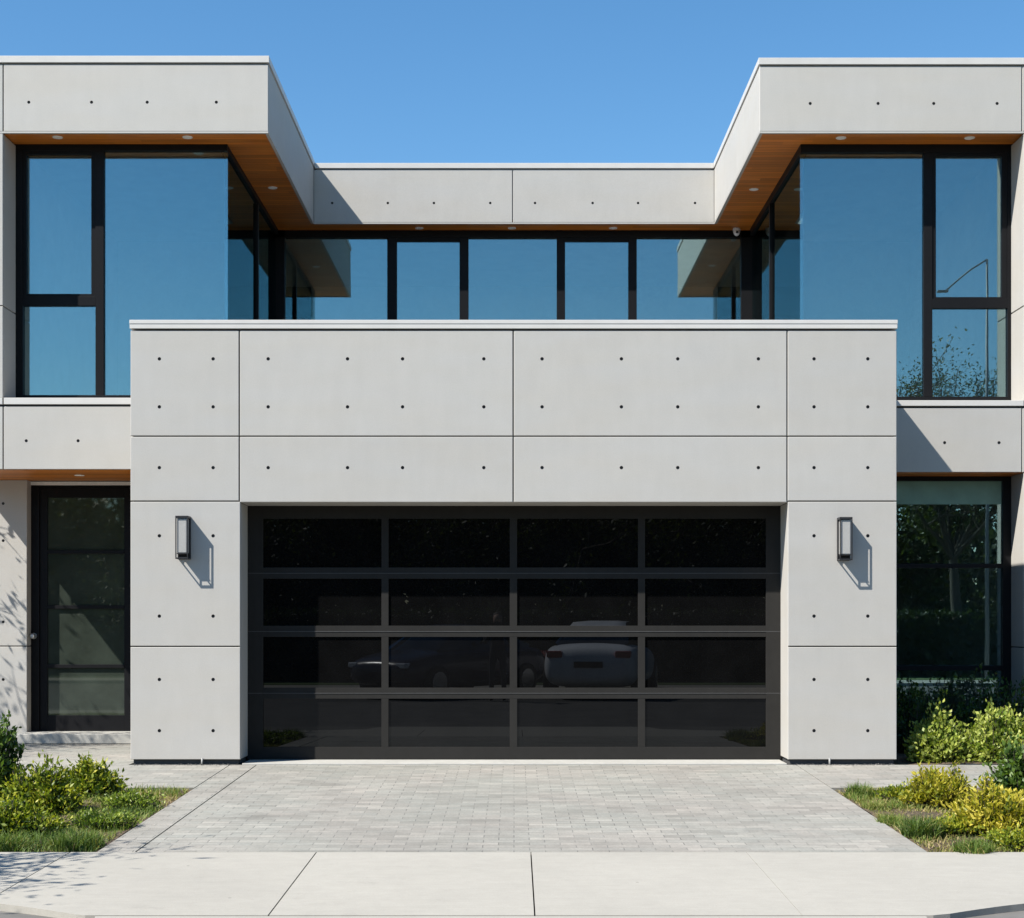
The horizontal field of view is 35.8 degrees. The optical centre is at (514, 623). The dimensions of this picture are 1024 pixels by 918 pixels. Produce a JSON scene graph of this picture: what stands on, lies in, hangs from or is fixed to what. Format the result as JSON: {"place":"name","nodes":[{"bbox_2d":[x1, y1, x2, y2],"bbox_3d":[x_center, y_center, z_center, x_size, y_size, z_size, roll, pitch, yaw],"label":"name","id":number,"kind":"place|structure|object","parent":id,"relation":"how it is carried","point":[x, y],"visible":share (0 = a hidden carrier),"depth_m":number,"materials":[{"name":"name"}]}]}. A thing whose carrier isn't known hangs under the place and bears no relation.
{"place":"outdoors","nodes":[
{"label":"outdoors","id":0,"kind":"place"},
{"bbox_2d":[0,783,190,851],"bbox_3d":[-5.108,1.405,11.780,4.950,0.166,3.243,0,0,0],"label":"grass","id":1,"kind":"structure","parent":0,"point":[35,838],"depth_m":11.36,"materials":[{"name":"green plant"}]},
{"bbox_2d":[0,709,32,796],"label":"shrub","id":2,"kind":"object","parent":1,"relation":"on","point":[6,759],"visible":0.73,"depth_m":12.79,"materials":[{"name":"green plant"}]},
{"bbox_2d":[0,828,34,851],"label":"grass tuft","id":3,"kind":"object","parent":1,"relation":"on","point":[5,841],"visible":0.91,"depth_m":10.32,"materials":[{"name":"green plant"}]},
{"bbox_2d":[0,791,38,835],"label":"shrub","id":4,"kind":"object","parent":1,"relation":"on","point":[8,809],"visible":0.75,"depth_m":10.94,"materials":[{"name":"green plant"}]},
{"bbox_2d":[4,804,72,834],"bbox_3d":[-3.315,1.361,11.037,0.453,0.212,0.471,0,0,0],"label":"plant","id":5,"kind":"object","parent":1,"relation":"on","point":[45,821],"visible":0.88,"depth_m":10.94,"materials":[{"name":"green plant"}]},
{"bbox_2d":[0,750,90,813],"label":"shrub","id":6,"kind":"object","parent":1,"relation":"on","point":[50,790],"visible":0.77,"depth_m":11.88,"materials":[{"name":"green plant"}]},
{"bbox_2d":[41,826,108,851],"bbox_3d":[-2.880,1.402,10.435,0.498,0.162,0.481,0,0,-34],"label":"grass tuft","id":7,"kind":"object","parent":1,"relation":"on","point":[80,837],"visible":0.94,"depth_m":10.37,"materials":[{"name":"green plant"}]},
{"bbox_2d":[61,751,129,797],"bbox_3d":[-3.481,1.240,13.001,0.644,0.397,0.514,0,0,0],"label":"shrub","id":8,"kind":"object","parent":1,"relation":"on","point":[88,775],"visible":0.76,"depth_m":12.91,"materials":[{"name":"green plant"}]},
{"bbox_2d":[66,805,142,830],"bbox_3d":[-2.916,1.376,11.262,0.524,0.191,0.493,0,0,-37],"label":"plant","id":9,"kind":"object","parent":1,"relation":"on","point":[85,820],"visible":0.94,"depth_m":11.17,"materials":[{"name":"green plant"}]},
{"bbox_2d":[98,783,165,811],"bbox_3d":[-2.957,1.329,12.197,0.532,0.220,0.446,0,0,-22],"label":"plant","id":10,"kind":"object","parent":1,"relation":"on","point":[126,798],"visible":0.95,"depth_m":12.12,"materials":[{"name":"green plant"}]},
{"bbox_2d":[9,744,1003,837],"bbox_3d":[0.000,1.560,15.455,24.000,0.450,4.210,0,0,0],"label":"path","id":11,"kind":"structure","parent":0,"point":[833,777],"depth_m":14.63,"materials":[{"name":"concrete"}]},
{"bbox_2d":[0,56,1023,764],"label":"house","id":12,"kind":"structure","parent":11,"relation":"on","point":[562,470],"depth_m":15.44,"materials":[{"name":"grey concrete"}]},
{"bbox_2d":[29,488,133,730],"bbox_3d":[-4.907,-0.158,18.005,1.181,2.779,0.163,0,0,0],"label":"door","id":13,"kind":"structure","parent":12,"relation":"in","point":[85,533],"depth_m":18.06,"materials":[{"name":"black glass"}]},
{"bbox_2d":[14,144,228,397],"bbox_3d":[-4.265,-3.826,17.138,2.328,2.859,0.088,0,0,0],"label":"window","id":14,"kind":"structure","parent":12,"relation":"in","point":[97,298],"depth_m":17.10,"materials":[{"name":"black metal"}]},
{"bbox_2d":[175,516,190,558],"bbox_3d":[-3.124,-0.812,14.932,0.120,0.405,0.136,0,0,0],"label":"wall lantern","id":15,"kind":"object","parent":12,"relation":"attached to","point":[183,537],"depth_m":14.88,"materials":[{"name":"glass"}]},
{"bbox_2d":[221,148,277,319],"bbox_3d":[-3.144,-3.718,18.963,0.085,2.947,3.641,0,0,0],"label":"window","id":16,"kind":"structure","parent":12,"relation":"in","point":[250,232],"depth_m":18.50,"materials":[{"name":"blue glass"}]},
{"bbox_2d":[276,230,751,319],"bbox_3d":[-0.029,-4.061,20.885,6.423,2.483,0.103,0,0,0],"label":"window","id":17,"kind":"structure","parent":12,"relation":"in","point":[393,237],"depth_m":20.83,"materials":[{"name":"black metal"}]},
{"bbox_2d":[247,506,780,758],"bbox_3d":[-0.003,0.081,15.445,5.201,2.479,0.058,0,0,0],"label":"garage door","id":18,"kind":"structure","parent":12,"relation":"in","point":[281,539],"depth_m":15.44,"materials":[{"name":"black glass"}]},
{"bbox_2d":[733,227,739,235],"bbox_3d":[2.905,-5.124,20.719,0.099,0.103,0.099,0,0,-45],"label":"security camera","id":19,"kind":"object","parent":12,"relation":"attached to","point":[736,231],"visible":1,"depth_m":20.68,"materials":[{"name":"white plastic"}]},
{"bbox_2d":[750,148,805,319],"bbox_3d":[3.130,-3.718,18.963,0.085,2.947,3.641,0,0,0],"label":"window","id":20,"kind":"structure","parent":12,"relation":"in","point":[777,233],"depth_m":18.50,"materials":[{"name":"blue glass"}]},
{"bbox_2d":[836,136,845,139],"bbox_3d":[3.476,-5.178,16.867,0.112,0.018,0.112,0,0,0],"label":"downlight","id":21,"kind":"object","parent":12,"relation":"attached to","point":[840,137],"visible":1,"depth_m":16.86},
{"bbox_2d":[837,517,852,560],"bbox_3d":[3.112,-0.800,14.932,0.120,0.405,0.136,0,0,0],"label":"wall lantern","id":22,"kind":"object","parent":12,"relation":"attached to","point":[844,538],"depth_m":14.88,"materials":[{"name":"white glass"}]},
{"bbox_2d":[799,144,1012,399],"bbox_3d":[4.258,-3.812,17.138,2.341,2.859,0.088,0,0,0],"label":"window","id":23,"kind":"structure","parent":12,"relation":"in","point":[929,152],"depth_m":17.10,"materials":[{"name":"black metal"}]},
{"bbox_2d":[897,476,1012,705],"bbox_3d":[4.503,-0.111,17.138,1.851,3.053,0.088,0,0,0],"label":"window","id":24,"kind":"structure","parent":12,"relation":"in","point":[1005,667],"depth_m":17.10,"materials":[{"name":"black metal"}]},
{"bbox_2d":[964,136,974,139],"bbox_3d":[4.845,-5.178,16.867,0.112,0.018,0.112,0,0,0],"label":"downlight","id":25,"kind":"object","parent":12,"relation":"attached to","point":[969,137],"visible":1,"depth_m":16.85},
{"bbox_2d":[134,763,894,765],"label":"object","id":26,"kind":"structure","parent":11,"relation":"on","point":[237,764],"depth_m":14.97,"materials":[{"name":"stone"}]},
{"bbox_2d":[95,916,926,917],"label":"driveway apron","id":27,"kind":"object","parent":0,"point":[510,917],"visible":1,"depth_m":8.16,"materials":[{"name":"concrete"}]},
{"bbox_2d":[0,852,1023,917],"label":"sidewalk","id":28,"kind":"structure","parent":0,"point":[94,884],"depth_m":9.10,"materials":[{"name":"concrete"}]},
{"bbox_2d":[0,0,1023,162],"label":"sky","id":29,"kind":"structure","parent":0,"point":[362,81],"materials":[{"name":"blue"}]},
{"bbox_2d":[98,765,926,855],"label":"driveway","id":30,"kind":"structure","parent":0,"point":[512,808],"depth_m":11.93,"materials":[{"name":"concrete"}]},
{"bbox_2d":[242,759,786,764],"bbox_3d":[0.000,1.554,15.300,5.160,0.463,0.600,0,0,0],"label":"garage apron","id":31,"kind":"object","parent":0,"point":[514,762],"visible":0.24,"depth_m":15.10,"materials":[{"name":"concrete"}]},
{"bbox_2d":[836,786,1023,851],"bbox_3d":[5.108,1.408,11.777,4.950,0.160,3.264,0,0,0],"label":"grass","id":32,"kind":"structure","parent":0,"point":[863,797],"depth_m":12.01,"materials":[{"name":"green plant"}]},
{"bbox_2d":[843,780,875,796],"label":"grass tuft","id":33,"kind":"object","parent":32,"relation":"on","point":[857,788],"visible":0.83,"depth_m":12.95,"materials":[{"name":"green plant"}]},
{"bbox_2d":[859,798,888,810],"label":"grass tuft","id":34,"kind":"object","parent":32,"relation":"on","point":[876,804],"visible":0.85,"depth_m":12.16,"materials":[{"name":"green plant"}]},
{"bbox_2d":[872,811,909,825],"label":"grass tuft","id":35,"kind":"object","parent":32,"relation":"on","point":[883,819],"visible":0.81,"depth_m":11.42,"materials":[{"name":"green plant"}]},
{"bbox_2d":[872,781,911,799],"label":"plant","id":36,"kind":"object","parent":32,"relation":"on","point":[889,791],"visible":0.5,"depth_m":12.66,"materials":[{"name":"green plant"}]},
{"bbox_2d":[890,812,951,838],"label":"grass tuft","id":37,"kind":"object","parent":32,"relation":"on","point":[914,828],"visible":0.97,"depth_m":10.86,"materials":[{"name":"green plant"}]},
{"bbox_2d":[892,759,981,808],"bbox_3d":[3.303,1.255,12.378,0.692,0.380,0.608,0,0,0],"label":"shrub","id":38,"kind":"object","parent":32,"relation":"on","point":[935,786],"visible":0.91,"depth_m":12.29,"materials":[{"name":"yellow plant"}]},
{"bbox_2d":[925,809,981,833],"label":"plant","id":39,"kind":"object","parent":32,"relation":"on","point":[954,825],"visible":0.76,"depth_m":10.92,"materials":[{"name":"green plant"}]},
{"bbox_2d":[943,834,996,853],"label":"grass tuft","id":40,"kind":"object","parent":32,"relation":"on","point":[973,845],"visible":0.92,"depth_m":10.19,"materials":[{"name":"green plant"}]},
{"bbox_2d":[941,770,1023,834],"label":"shrub","id":41,"kind":"object","parent":32,"relation":"on","point":[992,805],"visible":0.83,"depth_m":10.94,"materials":[{"name":"yellow plant"}]},
{"bbox_2d":[973,732,1023,795],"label":"shrub","id":42,"kind":"object","parent":32,"relation":"on","point":[1009,774],"visible":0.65,"depth_m":12.64,"materials":[{"name":"green plant"}]},
{"bbox_2d":[974,817,1023,848],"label":"plant","id":43,"kind":"object","parent":32,"relation":"on","point":[1016,839],"visible":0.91,"depth_m":10.40,"materials":[{"name":"green plant"}]},
{"bbox_2d":[894,753,1002,764],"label":"soil","id":44,"kind":"structure","parent":0,"point":[901,759],"depth_m":15.20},
{"bbox_2d":[902,697,975,764],"bbox_3d":[4.106,1.043,15.358,0.698,0.668,0.668,0,0,0],"label":"shrub","id":45,"kind":"object","parent":44,"relation":"on","point":[934,740],"visible":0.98,"depth_m":15.21,"materials":[{"name":"green plant"}]},
{"bbox_2d":[897,672,982,752],"bbox_3d":[4.086,0.933,16.316,1.196,0.884,0.976,0,0,-28],"label":"shrub","id":46,"kind":"object","parent":44,"relation":"on","point":[914,708],"visible":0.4,"depth_m":16.23,"materials":[{"name":"green plant"}]},
{"bbox_2d":[953,697,1023,764],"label":"shrub","id":47,"kind":"object","parent":44,"relation":"on","point":[993,731],"visible":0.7,"depth_m":15.17,"materials":[{"name":"green plant"}]},
{"bbox_2d":[955,662,1023,736],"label":"shrub","id":48,"kind":"object","parent":44,"relation":"on","point":[1001,700],"visible":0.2,"depth_m":16.28,"materials":[{"name":"green plant"}]},
{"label":"road","id":49,"kind":"structure","parent":0,"visible":0},
{"bbox_2d":[0,901,1023,917],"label":"gutter","id":50,"kind":"object","parent":49,"relation":"on","point":[1017,914],"depth_m":8.37,"materials":[{"name":"concrete"}]}
]}

